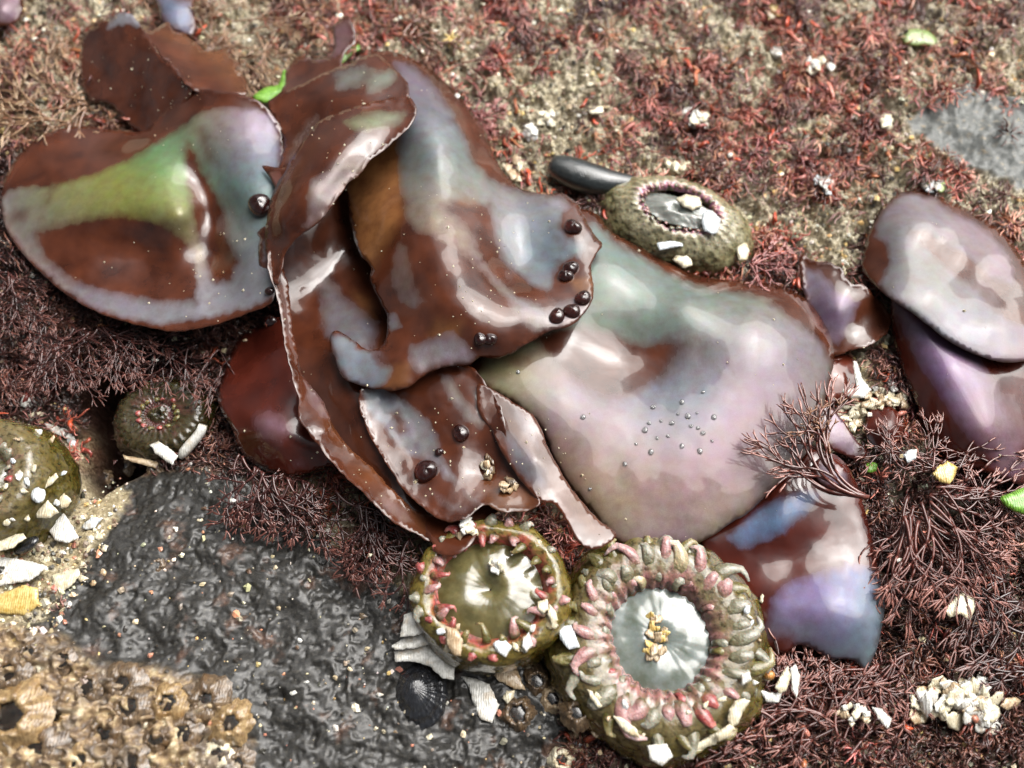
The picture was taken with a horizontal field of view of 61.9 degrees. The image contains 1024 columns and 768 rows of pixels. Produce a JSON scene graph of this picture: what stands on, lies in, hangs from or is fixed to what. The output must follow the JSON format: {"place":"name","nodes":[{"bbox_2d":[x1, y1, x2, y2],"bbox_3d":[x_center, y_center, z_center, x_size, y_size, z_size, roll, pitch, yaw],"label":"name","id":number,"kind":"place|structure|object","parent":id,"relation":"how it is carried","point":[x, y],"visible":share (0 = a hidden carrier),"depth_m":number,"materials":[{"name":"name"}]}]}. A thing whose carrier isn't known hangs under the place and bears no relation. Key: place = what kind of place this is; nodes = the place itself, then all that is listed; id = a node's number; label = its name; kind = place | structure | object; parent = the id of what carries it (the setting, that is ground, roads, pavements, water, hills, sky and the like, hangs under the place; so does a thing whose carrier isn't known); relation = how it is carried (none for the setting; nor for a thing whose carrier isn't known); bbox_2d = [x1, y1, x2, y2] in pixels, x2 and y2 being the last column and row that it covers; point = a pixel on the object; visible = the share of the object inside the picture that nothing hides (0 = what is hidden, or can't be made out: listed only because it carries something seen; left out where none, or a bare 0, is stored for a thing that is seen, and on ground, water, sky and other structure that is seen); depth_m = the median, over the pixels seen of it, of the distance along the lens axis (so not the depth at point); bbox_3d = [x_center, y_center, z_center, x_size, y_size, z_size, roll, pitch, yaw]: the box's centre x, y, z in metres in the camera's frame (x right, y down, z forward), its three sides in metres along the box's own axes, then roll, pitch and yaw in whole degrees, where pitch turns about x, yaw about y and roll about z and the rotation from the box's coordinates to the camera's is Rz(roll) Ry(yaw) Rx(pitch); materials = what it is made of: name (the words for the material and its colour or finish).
{"place":"outdoors","nodes":[
{"label":"outdoors","id":0,"kind":"place"},
{"bbox_2d":[0,0,1023,767],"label":"rock","id":1,"kind":"object","parent":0,"point":[332,642],"visible":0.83,"depth_m":0.24,"materials":[{"name":"stone"}]},
{"bbox_2d":[0,647,33,688],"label":"barnacle","id":2,"kind":"object","parent":1,"relation":"on","point":[20,673],"visible":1,"depth_m":0.21},
{"bbox_2d":[14,536,38,554],"bbox_3d":[-0.130,0.043,0.229,0.006,0.002,0.005,0,65,0],"label":"mussel shell","id":3,"kind":"object","parent":1,"relation":"on","point":[26,545],"visible":1,"depth_m":0.23},
{"bbox_2d":[0,676,55,756],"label":"barnacle","id":4,"kind":"object","parent":1,"relation":"on","point":[27,712],"visible":1,"depth_m":0.20},
{"bbox_2d":[18,640,44,664],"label":"barnacle","id":5,"kind":"object","parent":1,"relation":"on","point":[37,650],"visible":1,"depth_m":0.21},
{"bbox_2d":[0,419,81,552],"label":"sea anemone","id":6,"kind":"object","parent":1,"relation":"on","point":[44,454],"visible":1,"depth_m":0.23},
{"bbox_2d":[0,533,26,550],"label":"shell fragment","id":7,"kind":"object","parent":6,"relation":"on","point":[13,541],"visible":1,"depth_m":0.23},
{"bbox_2d":[36,500,58,517],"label":"shell fragment","id":8,"kind":"object","parent":6,"relation":"on","point":[47,509],"visible":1,"depth_m":0.23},
{"bbox_2d":[10,722,71,767],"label":"barnacle","id":9,"kind":"object","parent":1,"relation":"on","point":[50,738],"visible":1,"depth_m":0.20},
{"bbox_2d":[0,37,98,150],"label":"red seaweed tuft","id":10,"kind":"object","parent":1,"relation":"on","point":[21,105],"visible":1,"depth_m":0.30,"materials":[{"name":"plant"}]},
{"bbox_2d":[49,513,78,542],"bbox_3d":[-0.123,0.040,0.235,0.009,0.001,0.009,0,65,0],"label":"shell fragment","id":11,"kind":"object","parent":1,"relation":"on","point":[62,530],"visible":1,"depth_m":0.23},
{"bbox_2d":[49,647,78,674],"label":"barnacle","id":12,"kind":"object","parent":1,"relation":"on","point":[69,654],"visible":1,"depth_m":0.21},
{"bbox_2d":[64,741,94,767],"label":"barnacle","id":13,"kind":"object","parent":1,"relation":"on","point":[86,759],"visible":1,"depth_m":0.20},
{"bbox_2d":[0,271,162,406],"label":"red seaweed tuft","id":14,"kind":"object","parent":1,"relation":"on","point":[42,359],"visible":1,"depth_m":0.26,"materials":[{"name":"plant"}]},
{"bbox_2d":[74,672,102,700],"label":"barnacle","id":15,"kind":"object","parent":1,"relation":"on","point":[96,691],"visible":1,"depth_m":0.21},
{"bbox_2d":[87,712,130,751],"bbox_3d":[-0.097,0.084,0.204,0.012,0.004,0.012,0,65,0],"label":"barnacle","id":16,"kind":"object","parent":1,"relation":"on","point":[110,738],"visible":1,"depth_m":0.20},
{"bbox_2d":[102,661,149,700],"bbox_3d":[-0.096,0.074,0.210,0.012,0.002,0.011,19,66,9],"label":"barnacle","id":17,"kind":"object","parent":1,"relation":"on","point":[131,675],"visible":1,"depth_m":0.21},
{"bbox_2d":[104,740,149,767],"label":"barnacle","id":18,"kind":"object","parent":1,"relation":"on","point":[136,758],"visible":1,"depth_m":0.20},
{"bbox_2d":[108,686,151,725],"bbox_3d":[-0.093,0.078,0.207,0.011,0.002,0.010,-41,71,-17],"label":"barnacle","id":19,"kind":"object","parent":1,"relation":"on","point":[137,705],"visible":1,"depth_m":0.21},
{"bbox_2d":[142,722,170,752],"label":"barnacle","id":20,"kind":"object","parent":1,"relation":"on","point":[158,744],"visible":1,"depth_m":0.20},
{"bbox_2d":[89,332,233,416],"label":"red seaweed tuft","id":21,"kind":"object","parent":1,"relation":"on","point":[206,383],"visible":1,"depth_m":0.26,"materials":[{"name":"plant"}]},
{"bbox_2d":[112,377,219,466],"bbox_3d":[-0.107,0.011,0.264,0.033,0.014,0.029,0,65,0],"label":"sea anemone","id":22,"kind":"object","parent":1,"relation":"on","point":[144,421],"visible":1,"depth_m":0.26},
{"bbox_2d":[123,455,158,468],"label":"shell fragment","id":23,"kind":"object","parent":22,"relation":"on","point":[148,463],"visible":1,"depth_m":0.26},
{"bbox_2d":[150,441,177,464],"bbox_3d":[-0.103,0.020,0.252,0.009,0.001,0.008,0,65,0],"label":"shell fragment","id":24,"kind":"object","parent":22,"relation":"on","point":[166,453],"visible":1,"depth_m":0.25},
{"bbox_2d":[151,682,189,722],"bbox_3d":[-0.084,0.078,0.208,0.010,0.003,0.010,0,65,0],"label":"barnacle","id":25,"kind":"object","parent":1,"relation":"on","point":[177,696],"visible":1,"depth_m":0.21},
{"bbox_2d":[156,0,195,35],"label":"seaweed","id":26,"kind":"object","parent":1,"relation":"on","point":[178,15],"visible":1,"depth_m":0.32,"materials":[{"name":"plant"}]},
{"bbox_2d":[166,710,204,751],"bbox_3d":[-0.079,0.085,0.206,0.010,0.002,0.010,-35,70,-15],"label":"barnacle","id":27,"kind":"object","parent":1,"relation":"on","point":[193,735],"visible":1,"depth_m":0.21},
{"bbox_2d":[187,673,232,726],"bbox_3d":[-0.076,0.078,0.211,0.013,0.004,0.014,0,65,0],"label":"barnacle","id":28,"kind":"object","parent":1,"relation":"on","point":[215,690],"visible":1,"depth_m":0.21},
{"bbox_2d":[205,742,234,767],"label":"barnacle","id":29,"kind":"object","parent":1,"relation":"on","point":[213,748],"visible":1,"depth_m":0.21},
{"bbox_2d":[208,698,255,746],"bbox_3d":[-0.069,0.082,0.208,0.012,0.003,0.012,0,65,0],"label":"barnacle","id":30,"kind":"object","parent":1,"relation":"on","point":[237,714],"visible":1,"depth_m":0.21},
{"bbox_2d":[156,0,312,106],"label":"red seaweed tuft","id":31,"kind":"object","parent":1,"relation":"on","point":[249,56],"visible":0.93,"depth_m":0.32,"materials":[{"name":"plant"}]},
{"bbox_2d":[230,745,256,767],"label":"barnacle","id":32,"kind":"object","parent":1,"relation":"on","point":[246,758],"visible":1,"depth_m":0.21},
{"bbox_2d":[253,70,285,102],"bbox_3d":[-0.083,-0.104,0.301,0.008,0.002,0.016,37,70,16],"label":"sea lettuce","id":33,"kind":"object","parent":1,"relation":"on","point":[265,95],"visible":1,"depth_m":0.30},
{"bbox_2d":[203,453,423,621],"bbox_3d":[-0.047,0.041,0.234,0.079,0.009,0.048,0,65,0],"label":"red seaweed tuft","id":34,"kind":"object","parent":1,"relation":"on","point":[297,504],"visible":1,"depth_m":0.23,"materials":[{"name":"plant"}]},
{"bbox_2d":[391,633,428,649],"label":"shell fragment","id":35,"kind":"object","parent":1,"relation":"on","point":[413,642],"visible":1,"depth_m":0.22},
{"bbox_2d":[395,663,447,729],"bbox_3d":[-0.024,0.080,0.220,0.015,0.006,0.017,0,65,0],"label":"limpet","id":36,"kind":"object","parent":1,"relation":"on","point":[421,694],"visible":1,"depth_m":0.22},
{"bbox_2d":[394,645,454,679],"bbox_3d":[-0.023,0.072,0.222,0.016,0.001,0.009,0,65,0],"label":"shell fragment","id":37,"kind":"object","parent":1,"relation":"on","point":[426,655],"visible":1,"depth_m":0.22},
{"bbox_2d":[461,676,499,722],"bbox_3d":[-0.008,0.082,0.223,0.010,0.002,0.012,0,65,0],"label":"shell fragment","id":38,"kind":"object","parent":1,"relation":"on","point":[485,702],"visible":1,"depth_m":0.22,"materials":[{"name":"white"}]},
{"bbox_2d":[460,73,507,139],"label":"red seaweed tuft","id":39,"kind":"object","parent":1,"relation":"on","point":[488,113],"visible":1,"depth_m":0.30,"materials":[{"name":"plant"}]},
{"bbox_2d":[408,513,572,675],"bbox_3d":[-0.005,0.057,0.230,0.045,0.027,0.041,0,65,0],"label":"sea anemone","id":40,"kind":"object","parent":1,"relation":"on","point":[451,592],"visible":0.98,"depth_m":0.22},
{"bbox_2d":[400,612,423,636],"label":"shell fragment","id":41,"kind":"object","parent":40,"relation":"on","point":[409,627],"visible":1,"depth_m":0.22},
{"bbox_2d":[445,626,462,655],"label":"shell fragment","id":42,"kind":"object","parent":40,"relation":"on","point":[454,641],"visible":1,"depth_m":0.21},
{"bbox_2d":[456,517,478,539],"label":"shell clump","id":43,"kind":"object","parent":40,"relation":"on","point":[466,525],"visible":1,"depth_m":0.22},
{"bbox_2d":[493,640,511,656],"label":"shell fragment","id":44,"kind":"object","parent":40,"relation":"on","point":[503,648],"visible":1,"depth_m":0.21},
{"bbox_2d":[494,670,524,689],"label":"shell fragment","id":45,"kind":"object","parent":1,"relation":"on","point":[512,679],"visible":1,"depth_m":0.23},
{"bbox_2d":[500,153,522,181],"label":"shell clump","id":46,"kind":"object","parent":1,"relation":"on","point":[509,170],"visible":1,"depth_m":0.29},
{"bbox_2d":[0,0,1023,767],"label":"algal turf","id":47,"kind":"structure","parent":1,"relation":"on","point":[830,748],"depth_m":0.29,"materials":[{"name":"plant"}]},
{"bbox_2d":[0,0,23,26],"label":"seaweed","id":48,"kind":"object","parent":47,"relation":"on","point":[11,12],"visible":1,"depth_m":0.32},
{"bbox_2d":[1,11,283,331],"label":"seaweed","id":49,"kind":"object","parent":47,"relation":"on","point":[81,209],"visible":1,"depth_m":0.28,"materials":[{"name":"plant"}]},
{"bbox_2d":[248,193,270,216],"bbox_3d":[-0.079,-0.056,0.267,0.007,0.006,0.008,0,65,0],"label":"snail","id":50,"kind":"object","parent":49,"relation":"on","point":[258,204],"visible":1,"depth_m":0.26,"materials":[{"name":"brown"}]},
{"bbox_2d":[178,424,206,459],"bbox_3d":[-0.095,0.017,0.254,0.009,0.006,0.010,0,65,0],"label":"fragment","id":51,"kind":"object","parent":47,"relation":"on","point":[190,444],"visible":1,"depth_m":0.25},
{"bbox_2d":[399,5,497,92],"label":"red seaweed tuft","id":52,"kind":"object","parent":47,"relation":"on","point":[433,33],"visible":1,"depth_m":0.31,"materials":[{"name":"plant"}]},
{"bbox_2d":[218,15,833,556],"bbox_3d":[-0.018,-0.026,0.255,0.220,0.034,0.144,34,69,15],"label":"seaweed","id":53,"kind":"object","parent":47,"relation":"on","point":[366,257],"visible":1,"depth_m":0.25,"materials":[{"name":"plant"}]},
{"bbox_2d":[414,460,438,482],"bbox_3d":[-0.023,0.024,0.231,0.007,0.005,0.006,0,65,0],"label":"snail","id":54,"kind":"object","parent":53,"relation":"on","point":[426,471],"visible":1,"depth_m":0.23,"materials":[{"name":"red"}]},
{"bbox_2d":[453,424,469,441],"bbox_3d":[-0.014,0.013,0.234,0.005,0.004,0.005,0,65,0],"label":"snail","id":55,"kind":"object","parent":53,"relation":"on","point":[461,433],"visible":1,"depth_m":0.23,"materials":[{"name":"red"}]},
{"bbox_2d":[479,453,494,480],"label":"shell clump","id":56,"kind":"object","parent":53,"relation":"on","point":[487,467],"visible":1,"depth_m":0.23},
{"bbox_2d":[499,476,518,493],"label":"shell clump","id":57,"kind":"object","parent":53,"relation":"on","point":[512,483],"visible":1,"depth_m":0.23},
{"bbox_2d":[75,17,1000,536],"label":"sand specks","id":58,"kind":"object","parent":53,"relation":"on","point":[439,335],"visible":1,"depth_m":0.25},
{"bbox_2d":[549,308,564,323],"bbox_3d":[0.013,-0.020,0.246,0.005,0.004,0.005,0,65,0],"label":"snail","id":59,"kind":"object","parent":53,"relation":"on","point":[556,315],"visible":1,"depth_m":0.24,"materials":[{"name":"red"}]},
{"bbox_2d":[563,304,580,317],"bbox_3d":[0.017,-0.021,0.247,0.005,0.004,0.004,0,65,0],"label":"snail","id":60,"kind":"object","parent":53,"relation":"on","point":[572,310],"visible":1,"depth_m":0.25,"materials":[{"name":"red"}]},
{"bbox_2d":[564,219,581,233],"bbox_3d":[0.019,-0.049,0.264,0.006,0.004,0.005,0,65,0],"label":"snail","id":61,"kind":"object","parent":53,"relation":"on","point":[572,226],"visible":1,"depth_m":0.26,"materials":[{"name":"red"}]},
{"bbox_2d":[574,290,590,304],"bbox_3d":[0.021,-0.025,0.250,0.005,0.004,0.005,0,65,0],"label":"snail","id":62,"kind":"object","parent":53,"relation":"on","point":[583,297],"visible":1,"depth_m":0.25,"materials":[{"name":"red"}]},
{"bbox_2d":[741,372,869,499],"bbox_3d":[0.080,0.014,0.236,0.037,0.006,0.038,0,65,0],"label":"red seaweed tuft","id":63,"kind":"object","parent":53,"relation":"on","point":[847,489],"visible":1,"depth_m":0.23,"materials":[{"name":"plant"}]},
{"bbox_2d":[682,106,709,129],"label":"shell clump","id":64,"kind":"object","parent":47,"relation":"on","point":[697,116],"visible":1,"depth_m":0.30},
{"bbox_2d":[744,234,795,290],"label":"red seaweed tuft","id":65,"kind":"object","parent":47,"relation":"on","point":[769,264],"visible":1,"depth_m":0.27,"materials":[{"name":"plant"}]},
{"bbox_2d":[775,666,790,693],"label":"shell fragment","id":66,"kind":"object","parent":47,"relation":"on","point":[782,683],"visible":1,"depth_m":0.22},
{"bbox_2d":[664,628,912,767],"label":"red seaweed tuft","id":67,"kind":"object","parent":47,"relation":"on","point":[782,662],"visible":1,"depth_m":0.22,"materials":[{"name":"plant"}]},
{"bbox_2d":[700,450,884,667],"bbox_3d":[0.076,0.047,0.234,0.048,0.010,0.060,0,65,0],"label":"seaweed","id":68,"kind":"object","parent":47,"relation":"on","point":[795,548],"visible":1,"depth_m":0.23,"materials":[{"name":"plant"}]},
{"bbox_2d":[804,55,835,74],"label":"shell clump","id":69,"kind":"object","parent":47,"relation":"on","point":[815,63],"visible":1,"depth_m":0.31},
{"bbox_2d":[837,398,863,432],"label":"shell clump","id":70,"kind":"object","parent":47,"relation":"on","point":[852,415],"visible":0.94,"depth_m":0.26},
{"bbox_2d":[833,702,870,726],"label":"shell clump","id":71,"kind":"object","parent":47,"relation":"on","point":[858,709],"visible":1,"depth_m":0.22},
{"bbox_2d":[799,254,905,492],"bbox_3d":[0.104,-0.004,0.258,0.032,0.013,0.082,6,65,3],"label":"seaweed","id":72,"kind":"object","parent":47,"relation":"on","point":[854,317],"visible":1,"depth_m":0.26,"materials":[{"name":"plant"}]},
{"bbox_2d":[773,652,934,738],"bbox_3d":[0.089,0.079,0.221,0.044,0.006,0.023,10,65,5],"label":"red seaweed tuft","id":73,"kind":"object","parent":47,"relation":"on","point":[879,692],"visible":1,"depth_m":0.22,"materials":[{"name":"plant"}]},
{"bbox_2d":[789,664,799,697],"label":"shell fragment","id":74,"kind":"object","parent":73,"relation":"on","point":[795,677],"visible":1,"depth_m":0.22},
{"bbox_2d":[842,361,870,397],"bbox_3d":[0.103,-0.001,0.257,0.010,0.001,0.012,0,65,0],"label":"shell fragment","id":75,"kind":"object","parent":47,"relation":"on","point":[863,390],"visible":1,"depth_m":0.26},
{"bbox_2d":[872,707,891,728],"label":"shell fragment","id":76,"kind":"object","parent":47,"relation":"on","point":[884,718],"visible":1,"depth_m":0.21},
{"bbox_2d":[921,175,944,192],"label":"shell clump","id":77,"kind":"object","parent":47,"relation":"on","point":[939,187],"visible":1,"depth_m":0.28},
{"bbox_2d":[858,494,1021,644],"bbox_3d":[0.114,0.049,0.230,0.049,0.008,0.040,0,65,0],"label":"red seaweed tuft","id":78,"kind":"object","parent":47,"relation":"on","point":[924,575],"visible":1,"depth_m":0.23,"materials":[{"name":"plant"}]},
{"bbox_2d":[946,592,974,619],"bbox_3d":[0.118,0.059,0.224,0.009,0.001,0.008,0,65,0],"label":"shell fragment","id":79,"kind":"object","parent":78,"relation":"on","point":[961,610],"visible":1,"depth_m":0.22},
{"bbox_2d":[945,711,962,730],"bbox_3d":[0.112,0.085,0.216,0.006,0.004,0.004,0,65,0],"label":"barnacle plate","id":80,"kind":"object","parent":47,"relation":"on","point":[954,721],"visible":1,"depth_m":0.22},
{"bbox_2d":[894,499,1023,767],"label":"red seaweed tuft","id":81,"kind":"object","parent":47,"relation":"on","point":[975,664],"visible":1,"depth_m":0.23,"materials":[{"name":"plant"}]},
{"bbox_2d":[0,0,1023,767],"bbox_3d":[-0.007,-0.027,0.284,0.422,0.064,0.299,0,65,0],"label":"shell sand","id":82,"kind":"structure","parent":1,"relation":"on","point":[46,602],"depth_m":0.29,"materials":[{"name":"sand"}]},
{"bbox_2d":[0,585,39,615],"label":"shell fragment","id":83,"kind":"object","parent":82,"relation":"on","point":[20,600],"visible":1,"depth_m":0.22,"materials":[{"name":"yellow"}]},
{"bbox_2d":[0,557,46,585],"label":"shell fragment","id":84,"kind":"object","parent":82,"relation":"on","point":[18,570],"visible":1,"depth_m":0.23,"materials":[{"name":"white"}]},
{"bbox_2d":[51,568,79,592],"bbox_3d":[-0.119,0.052,0.226,0.008,0.001,0.007,0,65,0],"label":"shell fragment","id":85,"kind":"object","parent":82,"relation":"on","point":[64,580],"visible":1,"depth_m":0.23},
{"bbox_2d":[665,159,688,174],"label":"shell clump","id":86,"kind":"object","parent":82,"relation":"on","point":[674,166],"visible":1,"depth_m":0.29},
{"bbox_2d":[498,696,537,731],"bbox_3d":[0.002,0.085,0.222,0.012,0.004,0.010,39,71,17],"label":"barnacle","id":87,"kind":"object","parent":1,"relation":"on","point":[520,709],"visible":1,"depth_m":0.22},
{"bbox_2d":[522,122,538,141],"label":"shell clump","id":88,"kind":"object","parent":1,"relation":"on","point":[530,131],"visible":1,"depth_m":0.30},
{"bbox_2d":[523,662,550,696],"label":"barnacle","id":89,"kind":"object","parent":1,"relation":"on","point":[536,677],"visible":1,"depth_m":0.23},
{"bbox_2d":[536,108,555,126],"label":"shell clump","id":90,"kind":"object","parent":1,"relation":"on","point":[544,116],"visible":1,"depth_m":0.30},
{"bbox_2d":[540,685,561,713],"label":"barnacle","id":91,"kind":"object","parent":1,"relation":"on","point":[550,699],"visible":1,"depth_m":0.22},
{"bbox_2d":[546,746,575,767],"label":"barnacle","id":92,"kind":"object","parent":1,"relation":"on","point":[552,761],"visible":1,"depth_m":0.22},
{"bbox_2d":[558,700,589,733],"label":"barnacle","id":93,"kind":"object","parent":1,"relation":"on","point":[574,719],"visible":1,"depth_m":0.21},
{"bbox_2d":[547,155,633,195],"bbox_3d":[0.027,-0.069,0.289,0.031,0.010,0.012,19,66,9],"label":"mussel","id":94,"kind":"object","parent":1,"relation":"on","point":[578,175],"visible":1,"depth_m":0.28,"materials":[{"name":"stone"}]},
{"bbox_2d":[543,534,774,767],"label":"sea anemone","id":95,"kind":"object","parent":1,"relation":"on","point":[696,596],"visible":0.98,"depth_m":0.22},
{"bbox_2d":[559,625,579,649],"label":"shell fragment","id":96,"kind":"object","parent":95,"relation":"on","point":[568,637],"visible":1,"depth_m":0.22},
{"bbox_2d":[613,715,639,738],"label":"shell fragment","id":97,"kind":"object","parent":95,"relation":"on","point":[627,727],"visible":1,"depth_m":0.21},
{"bbox_2d":[642,611,669,661],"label":"shell clump","id":98,"kind":"object","parent":95,"relation":"on","point":[654,651],"visible":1,"depth_m":0.22,"materials":[{"name":"beige"}]},
{"bbox_2d":[647,744,672,765],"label":"shell fragment","id":99,"kind":"object","parent":95,"relation":"on","point":[660,754],"visible":1,"depth_m":0.20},
{"bbox_2d":[714,724,734,741],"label":"shell fragment","id":100,"kind":"object","parent":95,"relation":"on","point":[724,733],"visible":1,"depth_m":0.21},
{"bbox_2d":[727,698,749,726],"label":"shell fragment","id":101,"kind":"object","parent":95,"relation":"on","point":[737,709],"visible":1,"depth_m":0.21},
{"bbox_2d":[598,174,753,277],"bbox_3d":[0.054,-0.054,0.283,0.052,0.018,0.039,0,65,0],"label":"sea anemone","id":102,"kind":"object","parent":1,"relation":"on","point":[630,204],"visible":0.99,"depth_m":0.28},
{"bbox_2d":[676,194,701,210],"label":"shell fragment","id":103,"kind":"object","parent":102,"relation":"on","point":[691,202],"visible":1,"depth_m":0.28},
{"bbox_2d":[701,210,720,233],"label":"shell fragment","id":104,"kind":"object","parent":102,"relation":"on","point":[710,221],"visible":1,"depth_m":0.27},
{"bbox_2d":[784,392,846,454],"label":"red seaweed tuft","id":105,"kind":"object","parent":1,"relation":"on","point":[816,422],"visible":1,"depth_m":0.24,"materials":[{"name":"plant"}]},
{"bbox_2d":[860,387,910,409],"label":"shell clump","id":106,"kind":"object","parent":1,"relation":"on","point":[889,399],"visible":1,"depth_m":0.26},
{"bbox_2d":[902,29,937,46],"bbox_3d":[0.151,-0.129,0.316,0.014,0.002,0.009,0,65,0],"label":"sea lettuce","id":107,"kind":"object","parent":1,"relation":"on","point":[928,38],"visible":1,"depth_m":0.32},
{"bbox_2d":[854,408,1005,489],"bbox_3d":[0.119,0.017,0.246,0.044,0.006,0.023,-12,66,-5],"label":"red seaweed tuft","id":108,"kind":"object","parent":1,"relation":"on","point":[894,456],"visible":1,"depth_m":0.24,"materials":[{"name":"plant"}]},
{"bbox_2d":[932,461,957,484],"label":"shell fragment","id":109,"kind":"object","parent":108,"relation":"on","point":[946,471],"visible":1,"depth_m":0.24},
{"bbox_2d":[861,191,1023,484],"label":"seaweed","id":110,"kind":"object","parent":1,"relation":"on","point":[948,268],"visible":1,"depth_m":0.26,"materials":[{"name":"plant"}]},
{"bbox_2d":[928,450,1023,588],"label":"red seaweed tuft","id":111,"kind":"object","parent":1,"relation":"on","point":[982,491],"visible":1,"depth_m":0.24,"materials":[{"name":"plant"}]},
{"bbox_2d":[1000,488,1023,514],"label":"sea lettuce","id":112,"kind":"object","parent":111,"relation":"on","point":[1013,501],"visible":1,"depth_m":0.23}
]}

